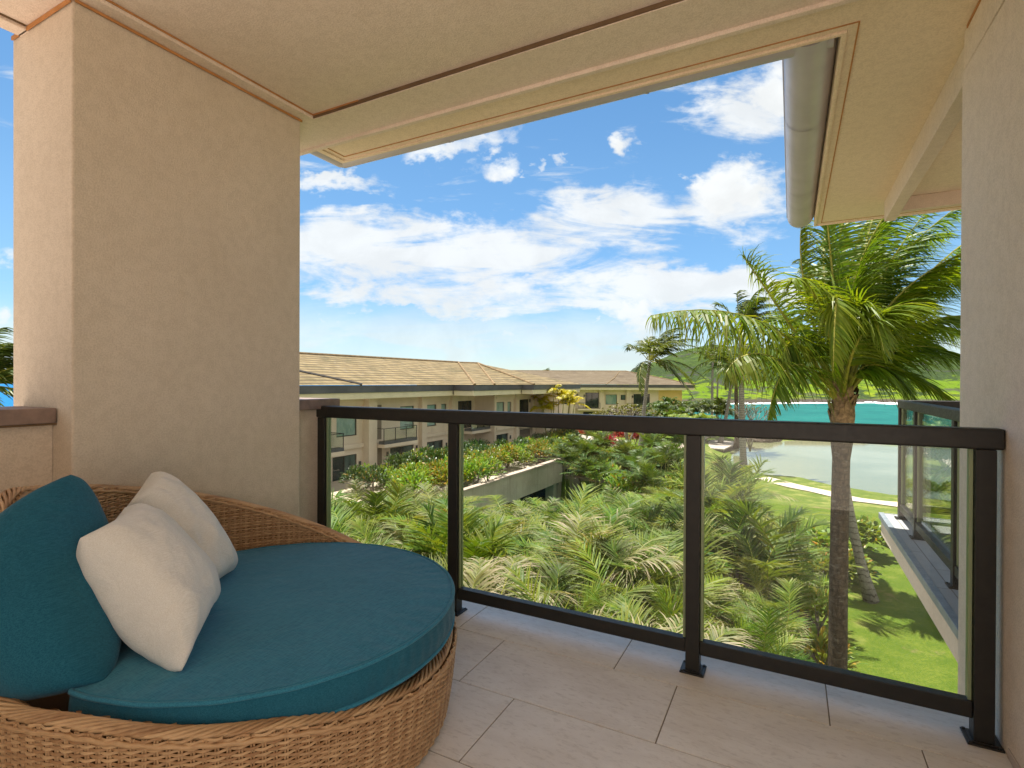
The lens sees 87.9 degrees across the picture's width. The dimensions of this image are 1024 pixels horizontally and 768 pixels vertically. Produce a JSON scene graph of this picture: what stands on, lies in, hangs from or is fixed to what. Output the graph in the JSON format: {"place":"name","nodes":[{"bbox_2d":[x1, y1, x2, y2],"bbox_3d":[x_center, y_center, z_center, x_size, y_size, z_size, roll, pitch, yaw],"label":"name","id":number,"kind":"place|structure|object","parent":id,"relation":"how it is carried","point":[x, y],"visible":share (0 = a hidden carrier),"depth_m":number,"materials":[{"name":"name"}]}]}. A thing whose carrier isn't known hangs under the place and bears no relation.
{"place":"outdoors","nodes":[
{"label":"outdoors","id":0,"kind":"place"},
{"bbox_2d":[13,0,299,515],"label":"wall pier","id":1,"kind":"structure","parent":0,"point":[156,258],"depth_m":2.38,"materials":[{"name":"beige paint"}]},
{"bbox_2d":[299,397,339,522],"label":"parapet wall","id":2,"kind":"structure","parent":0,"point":[308,439],"depth_m":3.29,"materials":[{"name":"beige paint"}]},
{"bbox_2d":[0,0,858,155],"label":"ceiling","id":3,"kind":"structure","parent":0,"point":[329,73],"depth_m":2.39,"materials":[{"name":"paint"}]},
{"bbox_2d":[0,384,897,515],"bbox_3d":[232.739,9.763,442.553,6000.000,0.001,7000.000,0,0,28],"label":"sea","id":4,"kind":"structure","parent":0,"point":[870,413],"depth_m":194.12,"materials":[{"name":"teal liquid"}]},
{"bbox_2d":[0,28,960,370],"label":"sky","id":5,"kind":"structure","parent":0,"point":[553,243],"materials":[{"name":"blue"}]},
{"bbox_2d":[387,600,1012,767],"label":"floor","id":6,"kind":"structure","parent":0,"point":[527,691],"depth_m":2.00,"materials":[{"name":"beige tile"}]},
{"bbox_2d":[0,484,456,767],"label":"daybed","id":7,"kind":"object","parent":6,"relation":"on","point":[400,725],"visible":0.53,"depth_m":1.40,"materials":[{"name":"wicker"}]},
{"bbox_2d":[0,475,120,700],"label":"back cushion","id":8,"kind":"object","parent":7,"relation":"on","point":[58,634],"visible":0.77,"depth_m":1.47,"materials":[{"name":"teal fabric"}]},
{"bbox_2d":[68,542,454,724],"bbox_3d":[-0.816,0.848,2.033,1.179,0.127,1.343,0,0,-25],"label":"seat cushion","id":9,"kind":"object","parent":7,"relation":"on","point":[297,629],"visible":0.77,"depth_m":1.65,"materials":[{"name":"teal fabric"}]},
{"bbox_2d":[76,503,220,671],"bbox_3d":[-1.137,0.612,1.660,0.398,0.400,0.478,0,0,-11],"label":"throw pillow","id":10,"kind":"object","parent":9,"relation":"on","point":[150,574],"visible":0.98,"depth_m":1.55,"materials":[{"name":"beige fabric"}]},
{"bbox_2d":[128,471,237,578],"bbox_3d":[-1.305,0.583,2.078,0.398,0.451,0.257,0,0,-7],"label":"throw pillow","id":11,"kind":"object","parent":9,"relation":"on","point":[185,508],"visible":0.41,"depth_m":2.05,"materials":[{"name":"beige fabric"}]},
{"bbox_2d":[316,405,1004,753],"bbox_3d":[0.231,0.696,2.615,3.318,1.100,0.100,0,0,28],"label":"glass railing","id":12,"kind":"object","parent":6,"relation":"on","point":[975,704],"visible":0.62,"depth_m":2.23,"materials":[{"name":"brown metal"}]},
{"bbox_2d":[517,415,957,693],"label":"lawn","id":13,"kind":"structure","parent":0,"point":[894,633],"depth_m":17.43,"materials":[{"name":"green plant"}]},
{"bbox_2d":[0,327,12,406],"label":"coconut palm","id":14,"kind":"object","parent":13,"relation":"on","point":[6,364],"visible":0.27,"depth_m":20.27,"materials":[{"name":"green plant"}]},
{"bbox_2d":[0,352,580,481],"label":"hotel wing","id":15,"kind":"structure","parent":13,"relation":"on","point":[375,381],"depth_m":43.39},
{"bbox_2d":[332,454,355,481],"bbox_3d":[-11.538,6.052,36.393,0.060,2.300,2.250,0,0,28],"label":"sliding door","id":16,"kind":"structure","parent":15,"relation":"in","point":[339,464],"depth_m":36.23,"materials":[{"name":"grey glass"}]},
{"bbox_2d":[336,418,355,437],"bbox_3d":[-11.443,2.687,36.534,0.060,1.830,1.900,0,0,28],"label":"window","id":17,"kind":"structure","parent":15,"relation":"in","point":[346,426],"depth_m":36.54,"materials":[{"name":"teal glass"}]},
{"bbox_2d":[331,479,385,514],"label":"areca palm","id":18,"kind":"object","parent":13,"relation":"on","point":[351,485],"visible":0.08,"depth_m":21.59,"materials":[{"name":"plant"}]},
{"bbox_2d":[375,482,492,515],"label":"areca palm","id":19,"kind":"object","parent":13,"relation":"on","point":[426,487],"visible":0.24,"depth_m":22.28,"materials":[{"name":"plant"}]},
{"bbox_2d":[331,439,587,514],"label":"terrace wall","id":20,"kind":"structure","parent":13,"relation":"on","point":[542,479],"depth_m":36.66,"materials":[{"name":"concrete"}]},
{"bbox_2d":[338,464,369,492],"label":"terrace shrub","id":21,"kind":"object","parent":20,"relation":"on","point":[355,469],"visible":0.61,"depth_m":31.48,"materials":[{"name":"green plant"}]},
{"bbox_2d":[356,463,390,491],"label":"terrace shrub","id":22,"kind":"object","parent":20,"relation":"on","point":[372,472],"visible":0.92,"depth_m":30.63,"materials":[{"name":"green plant"}]},
{"bbox_2d":[381,452,414,468],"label":"terrace shrub","id":23,"kind":"object","parent":20,"relation":"on","point":[395,459],"visible":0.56,"depth_m":34.50,"materials":[{"name":"green plant"}]},
{"bbox_2d":[394,461,435,493],"bbox_3d":[-5.654,5.508,30.957,2.522,2.106,2.612,0,0,-10],"label":"terrace shrub","id":24,"kind":"object","parent":20,"relation":"on","point":[409,468],"visible":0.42,"depth_m":30.97,"materials":[{"name":"green plant"}]},
{"bbox_2d":[397,468,433,500],"bbox_3d":[-5.362,5.588,29.073,2.350,1.962,2.434,0,0,-44],"label":"terrace shrub","id":25,"kind":"object","parent":20,"relation":"on","point":[414,479],"visible":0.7,"depth_m":28.91,"materials":[{"name":"green plant"}]},
{"bbox_2d":[429,464,447,491],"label":"terrace shrub","id":26,"kind":"object","parent":20,"relation":"on","point":[442,475],"visible":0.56,"depth_m":31.04,"materials":[{"name":"green plant"}]},
{"bbox_2d":[464,458,495,483],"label":"terrace shrub","id":27,"kind":"object","parent":20,"relation":"on","point":[471,465],"visible":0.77,"depth_m":33.23,"materials":[{"name":"green plant"}]},
{"bbox_2d":[475,453,506,480],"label":"terrace shrub","id":28,"kind":"object","parent":20,"relation":"on","point":[491,459],"visible":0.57,"depth_m":34.58,"materials":[{"name":"green plant"}]},
{"bbox_2d":[524,439,552,464],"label":"terrace shrub","id":29,"kind":"object","parent":20,"relation":"on","point":[539,446],"visible":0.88,"depth_m":42.55,"materials":[{"name":"green plant"}]},
{"bbox_2d":[529,384,590,434],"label":"golden cane palm","id":30,"kind":"object","parent":20,"relation":"on","point":[567,398],"visible":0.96,"depth_m":55.79,"materials":[{"name":"yellow plant"}]},
{"bbox_2d":[486,494,551,528],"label":"areca palm","id":31,"kind":"object","parent":13,"relation":"on","point":[505,506],"visible":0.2,"depth_m":24.70,"materials":[{"name":"plant"}]},
{"bbox_2d":[532,443,594,486],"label":"areca palm","id":32,"kind":"object","parent":13,"relation":"on","point":[567,453],"visible":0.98,"depth_m":38.06,"materials":[{"name":"plant"}]},
{"bbox_2d":[528,512,625,548],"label":"areca palm","id":33,"kind":"object","parent":13,"relation":"on","point":[544,526],"visible":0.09,"depth_m":17.28,"materials":[{"name":"plant"}]},
{"bbox_2d":[554,452,620,494],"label":"areca palm","id":34,"kind":"object","parent":13,"relation":"on","point":[590,465],"visible":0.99,"depth_m":32.84,"materials":[{"name":"plant"}]},
{"bbox_2d":[565,475,625,499],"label":"retaining wall","id":35,"kind":"structure","parent":13,"relation":"on","point":[575,480],"depth_m":43.22,"materials":[{"name":"paint"}]},
{"bbox_2d":[576,438,621,476],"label":"areca palm","id":36,"kind":"object","parent":13,"relation":"on","point":[589,446],"visible":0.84,"depth_m":41.47,"materials":[{"name":"plant"}]},
{"bbox_2d":[565,485,637,518],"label":"areca palm","id":37,"kind":"object","parent":13,"relation":"on","point":[611,493],"visible":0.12,"depth_m":21.62,"materials":[{"name":"plant"}]},
{"bbox_2d":[513,370,694,415],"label":"hotel wing","id":38,"kind":"structure","parent":13,"relation":"on","point":[621,388],"depth_m":94.98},
{"bbox_2d":[589,431,619,450],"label":"areca palm","id":39,"kind":"object","parent":13,"relation":"on","point":[602,442],"visible":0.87,"depth_m":47.51,"materials":[{"name":"plant"}]},
{"bbox_2d":[599,471,649,496],"bbox_3d":[6.587,6.227,31.074,3.044,2.369,3.061,0,0,-40],"label":"mound shrub","id":40,"kind":"object","parent":13,"relation":"on","point":[619,484],"visible":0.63,"depth_m":30.74,"materials":[{"name":"green plant"}]},
{"bbox_2d":[600,402,661,440],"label":"plumeria tree","id":41,"kind":"object","parent":13,"relation":"on","point":[630,409],"visible":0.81,"depth_m":61.96,"materials":[{"name":"green plant"}]},
{"bbox_2d":[602,456,665,501],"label":"areca palm","id":42,"kind":"object","parent":13,"relation":"on","point":[648,473],"visible":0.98,"depth_m":29.92,"materials":[{"name":"plant"}]},
{"bbox_2d":[612,438,656,476],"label":"areca palm","id":43,"kind":"object","parent":13,"relation":"on","point":[624,448],"visible":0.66,"depth_m":40.65,"materials":[{"name":"plant"}]},
{"bbox_2d":[612,448,661,492],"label":"areca palm","id":44,"kind":"object","parent":13,"relation":"on","point":[635,453],"visible":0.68,"depth_m":35.98,"materials":[{"name":"plant"}]},
{"bbox_2d":[636,433,666,449],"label":"areca palm","id":45,"kind":"object","parent":13,"relation":"on","point":[648,442],"visible":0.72,"depth_m":46.62,"materials":[{"name":"plant"}]},
{"bbox_2d":[646,444,683,480],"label":"areca palm","id":46,"kind":"object","parent":13,"relation":"on","point":[667,456],"visible":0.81,"depth_m":37.79,"materials":[{"name":"plant"}]},
{"bbox_2d":[646,438,683,478],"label":"areca palm","id":47,"kind":"object","parent":13,"relation":"on","point":[677,448],"visible":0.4,"depth_m":39.70,"materials":[{"name":"plant"}]},
{"bbox_2d":[590,503,741,615],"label":"areca palm","id":48,"kind":"object","parent":13,"relation":"on","point":[613,511],"visible":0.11,"depth_m":14.75,"materials":[{"name":"plant"}]},
{"bbox_2d":[622,327,714,445],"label":"coconut palm","id":49,"kind":"object","parent":13,"relation":"on","point":[659,345],"visible":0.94,"depth_m":56.17,"materials":[{"name":"green plant"}]},
{"bbox_2d":[646,396,711,416],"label":"areca tree","id":50,"kind":"object","parent":13,"relation":"on","point":[665,404],"visible":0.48,"depth_m":75.07,"materials":[{"name":"plant"}]},
{"bbox_2d":[660,407,720,418],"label":"areca tree","id":51,"kind":"object","parent":13,"relation":"on","point":[670,413],"visible":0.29,"depth_m":67.98,"materials":[{"name":"green plant"}]},
{"bbox_2d":[665,396,733,438],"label":"areca tree","id":52,"kind":"object","parent":13,"relation":"on","point":[717,406],"visible":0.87,"depth_m":70.13,"materials":[{"name":"plant"}]},
{"bbox_2d":[690,341,738,416],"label":"coconut palm","id":53,"kind":"object","parent":13,"relation":"on","point":[696,368],"visible":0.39,"depth_m":83.92,"materials":[{"name":"green plant"}]},
{"bbox_2d":[695,345,750,442],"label":"coconut palm","id":54,"kind":"object","parent":13,"relation":"on","point":[721,439],"visible":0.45,"depth_m":65.94,"materials":[{"name":"green plant"}]},
{"bbox_2d":[714,343,773,448],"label":"coconut palm","id":55,"kind":"object","parent":13,"relation":"on","point":[736,443],"visible":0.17,"depth_m":61.87,"materials":[{"name":"green plant"}]},
{"bbox_2d":[698,289,792,471],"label":"coconut palm","id":56,"kind":"object","parent":13,"relation":"on","point":[751,305],"visible":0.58,"depth_m":45.84,"materials":[{"name":"green plant"}]},
{"bbox_2d":[729,401,777,451],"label":"wiry tree","id":57,"kind":"object","parent":13,"relation":"on","point":[750,418],"visible":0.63,"depth_m":57.92,"materials":[{"name":"green plant"}]},
{"bbox_2d":[707,561,827,664],"bbox_3d":[1.203,7.371,13.650,13.701,0.260,24.172,0,0,28],"label":"mulch bed","id":58,"kind":"object","parent":13,"relation":"on","point":[746,585],"visible":0.01,"depth_m":17.16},
{"bbox_2d":[331,502,402,545],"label":"areca palm","id":59,"kind":"object","parent":58,"relation":"on","point":[338,528],"visible":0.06,"depth_m":13.50,"materials":[{"name":"plant"}]},
{"bbox_2d":[343,515,400,547],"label":"areca palm","id":60,"kind":"object","parent":58,"relation":"on","point":[358,525],"visible":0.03,"depth_m":11.79,"materials":[{"name":"plant"}]},
{"bbox_2d":[331,488,427,556],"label":"areca palm","id":61,"kind":"object","parent":58,"relation":"on","point":[339,494],"visible":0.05,"depth_m":14.38,"materials":[{"name":"plant"}]},
{"bbox_2d":[333,479,435,552],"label":"areca palm","id":62,"kind":"object","parent":58,"relation":"on","point":[379,513],"visible":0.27,"depth_m":15.93,"materials":[{"name":"plant"}]},
{"bbox_2d":[351,513,429,555],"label":"areca palm","id":63,"kind":"object","parent":58,"relation":"on","point":[392,529],"visible":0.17,"depth_m":14.76,"materials":[{"name":"plant"}]},
{"bbox_2d":[377,497,486,567],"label":"areca palm","id":64,"kind":"object","parent":58,"relation":"on","point":[436,541],"visible":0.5,"depth_m":13.33,"materials":[{"name":"plant"}]},
{"bbox_2d":[422,553,542,601],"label":"areca palm","id":65,"kind":"object","parent":58,"relation":"on","point":[473,579],"visible":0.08,"depth_m":9.55,"materials":[{"name":"plant"}]},
{"bbox_2d":[430,513,568,543],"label":"areca palm","id":66,"kind":"object","parent":58,"relation":"on","point":[523,523],"visible":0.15,"depth_m":16.23,"materials":[{"name":"plant"}]},
{"bbox_2d":[443,508,562,597],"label":"areca palm","id":67,"kind":"object","parent":58,"relation":"on","point":[471,551],"visible":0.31,"depth_m":12.55,"materials":[{"name":"plant"}]},
{"bbox_2d":[497,528,564,595],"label":"areca palm","id":68,"kind":"object","parent":58,"relation":"on","point":[530,538],"visible":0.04,"depth_m":13.62,"materials":[{"name":"plant"}]},
{"bbox_2d":[490,498,572,530],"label":"areca palm","id":69,"kind":"object","parent":58,"relation":"on","point":[538,510],"visible":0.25,"depth_m":22.22,"materials":[{"name":"plant"}]},
{"bbox_2d":[515,496,586,519],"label":"areca palm","id":70,"kind":"object","parent":58,"relation":"on","point":[535,501],"visible":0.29,"depth_m":23.28,"materials":[{"name":"plant"}]},
{"bbox_2d":[473,505,682,590],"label":"areca palm","id":71,"kind":"object","parent":58,"relation":"on","point":[620,515],"visible":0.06,"depth_m":12.95,"materials":[{"name":"plant"}]},
{"bbox_2d":[500,543,668,625],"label":"areca palm","id":72,"kind":"object","parent":58,"relation":"on","point":[563,571],"visible":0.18,"depth_m":10.04,"materials":[{"name":"plant"}]},
{"bbox_2d":[500,482,706,615],"bbox_3d":[1.793,4.979,11.272,4.058,4.980,5.088,0,0,34],"label":"areca palm","id":73,"kind":"object","parent":58,"relation":"on","point":[580,520],"visible":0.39,"depth_m":11.37,"materials":[{"name":"plant"}]},
{"bbox_2d":[501,528,741,628],"bbox_3d":[1.857,5.210,11.613,5.520,4.412,3.770,0,0,39],"label":"areca palm","id":74,"kind":"object","parent":58,"relation":"on","point":[615,553],"visible":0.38,"depth_m":10.93,"materials":[{"name":"plant"}]},
{"bbox_2d":[497,561,759,648],"bbox_3d":[1.671,5.175,7.483,3.701,4.541,4.640,0,0,-27],"label":"areca palm","id":75,"kind":"object","parent":58,"relation":"on","point":[624,605],"visible":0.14,"depth_m":8.13,"materials":[{"name":"plant"}]},
{"bbox_2d":[545,537,729,635],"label":"areca palm","id":76,"kind":"object","parent":58,"relation":"on","point":[666,604],"visible":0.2,"depth_m":9.62,"materials":[{"name":"plant"}]},
{"bbox_2d":[573,511,742,635],"bbox_3d":[3.453,5.131,12.041,5.417,4.556,3.982,0,0,-45],"label":"areca palm","id":77,"kind":"object","parent":58,"relation":"on","point":[726,587],"visible":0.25,"depth_m":11.15,"materials":[{"name":"plant"}]},
{"bbox_2d":[593,499,734,563],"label":"areca palm","id":78,"kind":"object","parent":58,"relation":"on","point":[677,515],"visible":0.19,"depth_m":15.64,"materials":[{"name":"plant"}]},
{"bbox_2d":[610,493,736,569],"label":"areca palm","id":79,"kind":"object","parent":58,"relation":"on","point":[624,502],"visible":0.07,"depth_m":16.43,"materials":[{"name":"plant"}]},
{"bbox_2d":[621,520,737,605],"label":"areca palm","id":80,"kind":"object","parent":58,"relation":"on","point":[719,566],"visible":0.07,"depth_m":13.20,"materials":[{"name":"plant"}]},
{"bbox_2d":[614,467,772,616],"bbox_3d":[6.016,5.051,16.748,4.272,4.703,4.921,0,0,-14],"label":"areca palm","id":81,"kind":"object","parent":58,"relation":"on","point":[735,489],"visible":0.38,"depth_m":16.70,"materials":[{"name":"plant"}]},
{"bbox_2d":[652,453,778,558],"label":"areca palm","id":82,"kind":"object","parent":58,"relation":"on","point":[748,467],"visible":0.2,"depth_m":21.40,"materials":[{"name":"plant"}]},
{"bbox_2d":[648,603,815,662],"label":"areca palm","id":83,"kind":"object","parent":58,"relation":"on","point":[744,625],"visible":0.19,"depth_m":9.93,"materials":[{"name":"plant"}]},
{"bbox_2d":[658,458,829,608],"bbox_3d":[7.293,4.928,17.733,4.529,4.986,5.217,0,0,-9],"label":"areca palm","id":84,"kind":"object","parent":58,"relation":"on","point":[731,470],"visible":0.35,"depth_m":17.47,"materials":[{"name":"plant"}]},
{"bbox_2d":[706,555,810,646],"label":"areca palm","id":85,"kind":"object","parent":58,"relation":"on","point":[744,590],"visible":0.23,"depth_m":13.14,"materials":[{"name":"plant"}]},
{"bbox_2d":[706,577,812,658],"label":"areca palm","id":86,"kind":"object","parent":58,"relation":"on","point":[787,585],"visible":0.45,"depth_m":11.38,"materials":[{"name":"plant"}]},
{"bbox_2d":[705,492,829,650],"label":"areca palm","id":87,"kind":"object","parent":58,"relation":"on","point":[748,542],"visible":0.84,"depth_m":14.20,"materials":[{"name":"plant"}]},
{"bbox_2d":[706,547,850,649],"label":"areca palm","id":88,"kind":"object","parent":58,"relation":"on","point":[806,580],"visible":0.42,"depth_m":14.20,"materials":[{"name":"plant"}]},
{"bbox_2d":[738,532,865,600],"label":"areca palm","id":89,"kind":"object","parent":58,"relation":"on","point":[819,548],"visible":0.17,"depth_m":15.57,"materials":[{"name":"plant"}]},
{"bbox_2d":[645,210,960,669],"bbox_3d":[7.024,1.228,10.669,8.829,12.526,4.201,0,0,-33],"label":"coconut palm","id":90,"kind":"object","parent":58,"relation":"on","point":[876,339],"visible":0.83,"depth_m":9.74,"materials":[{"name":"green plant"}]},
{"bbox_2d":[790,586,849,630],"bbox_3d":[9.300,6.833,16.140,1.726,1.462,1.816,0,0,-44],"label":"croton shrub","id":91,"kind":"object","parent":58,"relation":"on","point":[820,613],"visible":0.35,"depth_m":16.00,"materials":[{"name":"green plant"}]},
{"bbox_2d":[788,622,868,669],"bbox_3d":[7.742,6.823,13.349,1.946,1.417,1.831,0,0,9],"label":"croton shrub","id":92,"kind":"object","parent":58,"relation":"on","point":[818,647],"visible":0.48,"depth_m":13.21,"materials":[{"name":"green plant"}]},
{"bbox_2d":[800,547,829,580],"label":"croton shrub","id":93,"kind":"object","parent":13,"relation":"on","point":[823,560],"visible":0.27,"depth_m":19.58,"materials":[{"name":"green plant"}]},
{"bbox_2d":[803,526,852,558],"bbox_3d":[12.705,6.615,21.582,2.762,1.660,2.659,0,0,1],"label":"broadleaf shrub","id":94,"kind":"object","parent":13,"relation":"on","point":[820,538],"visible":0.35,"depth_m":21.36,"materials":[{"name":"green plant"}]},
{"bbox_2d":[768,254,901,603],"bbox_3d":[12.159,1.332,19.133,5.098,12.338,4.467,0,0,-12],"label":"coconut palm","id":95,"kind":"object","parent":13,"relation":"on","point":[869,593],"visible":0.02,"depth_m":18.24,"materials":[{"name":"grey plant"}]},
{"bbox_2d":[821,548,881,582],"bbox_3d":[12.545,6.810,19.881,2.127,1.328,2.209,0,0,-29],"label":"broadleaf shrub","id":96,"kind":"object","parent":13,"relation":"on","point":[854,573],"visible":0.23,"depth_m":19.34,"materials":[{"name":"green plant"}]},
{"bbox_2d":[827,515,889,552],"bbox_3d":[14.910,6.487,22.869,2.792,1.744,2.900,0,0,31],"label":"broadleaf shrub","id":97,"kind":"object","parent":13,"relation":"on","point":[873,535],"visible":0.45,"depth_m":22.37,"materials":[{"name":"green plant"}]},
{"bbox_2d":[631,345,959,402],"bbox_3d":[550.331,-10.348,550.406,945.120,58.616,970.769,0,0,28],"label":"hill","id":98,"kind":"structure","parent":0,"point":[950,382],"depth_m":353.05,"materials":[{"name":"green plant"}]},
{"bbox_2d":[730,440,897,494],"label":"pond","id":99,"kind":"structure","parent":0,"point":[873,467],"depth_m":54.66,"materials":[{"name":"liquid"}]},
{"bbox_2d":[708,440,734,452],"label":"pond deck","id":100,"kind":"structure","parent":99,"relation":"in","point":[724,446],"depth_m":63.47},
{"bbox_2d":[755,477,897,506],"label":"path","id":101,"kind":"structure","parent":0,"point":[817,490],"depth_m":36.44,"materials":[{"name":"beige concrete"}]},
{"bbox_2d":[878,512,958,662],"bbox_3d":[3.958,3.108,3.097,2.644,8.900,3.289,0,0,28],"label":"neighbouring balcony","id":102,"kind":"structure","parent":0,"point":[925,569],"depth_m":3.58,"materials":[{"name":"paint"}]},
{"bbox_2d":[894,400,959,589],"bbox_3d":[2.902,0.702,3.566,0.104,1.100,3.154,0,0,28],"label":"glass railing","id":103,"kind":"object","parent":102,"relation":"on","point":[928,495],"visible":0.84,"depth_m":3.85,"materials":[{"name":"clear glass"}]},
{"bbox_2d":[958,0,1023,767],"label":"wall pier","id":104,"kind":"structure","parent":0,"point":[992,314],"depth_m":1.88,"materials":[{"name":"paint"}]},
{"bbox_2d":[310,0,978,227],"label":"roof eave","id":105,"kind":"object","parent":104,"relation":"attached to","point":[872,99],"visible":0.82,"depth_m":2.87,"materials":[{"name":"paint"}]},
{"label":"floor slab","id":106,"kind":"structure","parent":0,"visible":0},
{"bbox_2d":[0,406,56,492],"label":"parapet wall","id":107,"kind":"structure","parent":106,"relation":"on","point":[26,445],"depth_m":2.10,"materials":[{"name":"beige paint"}]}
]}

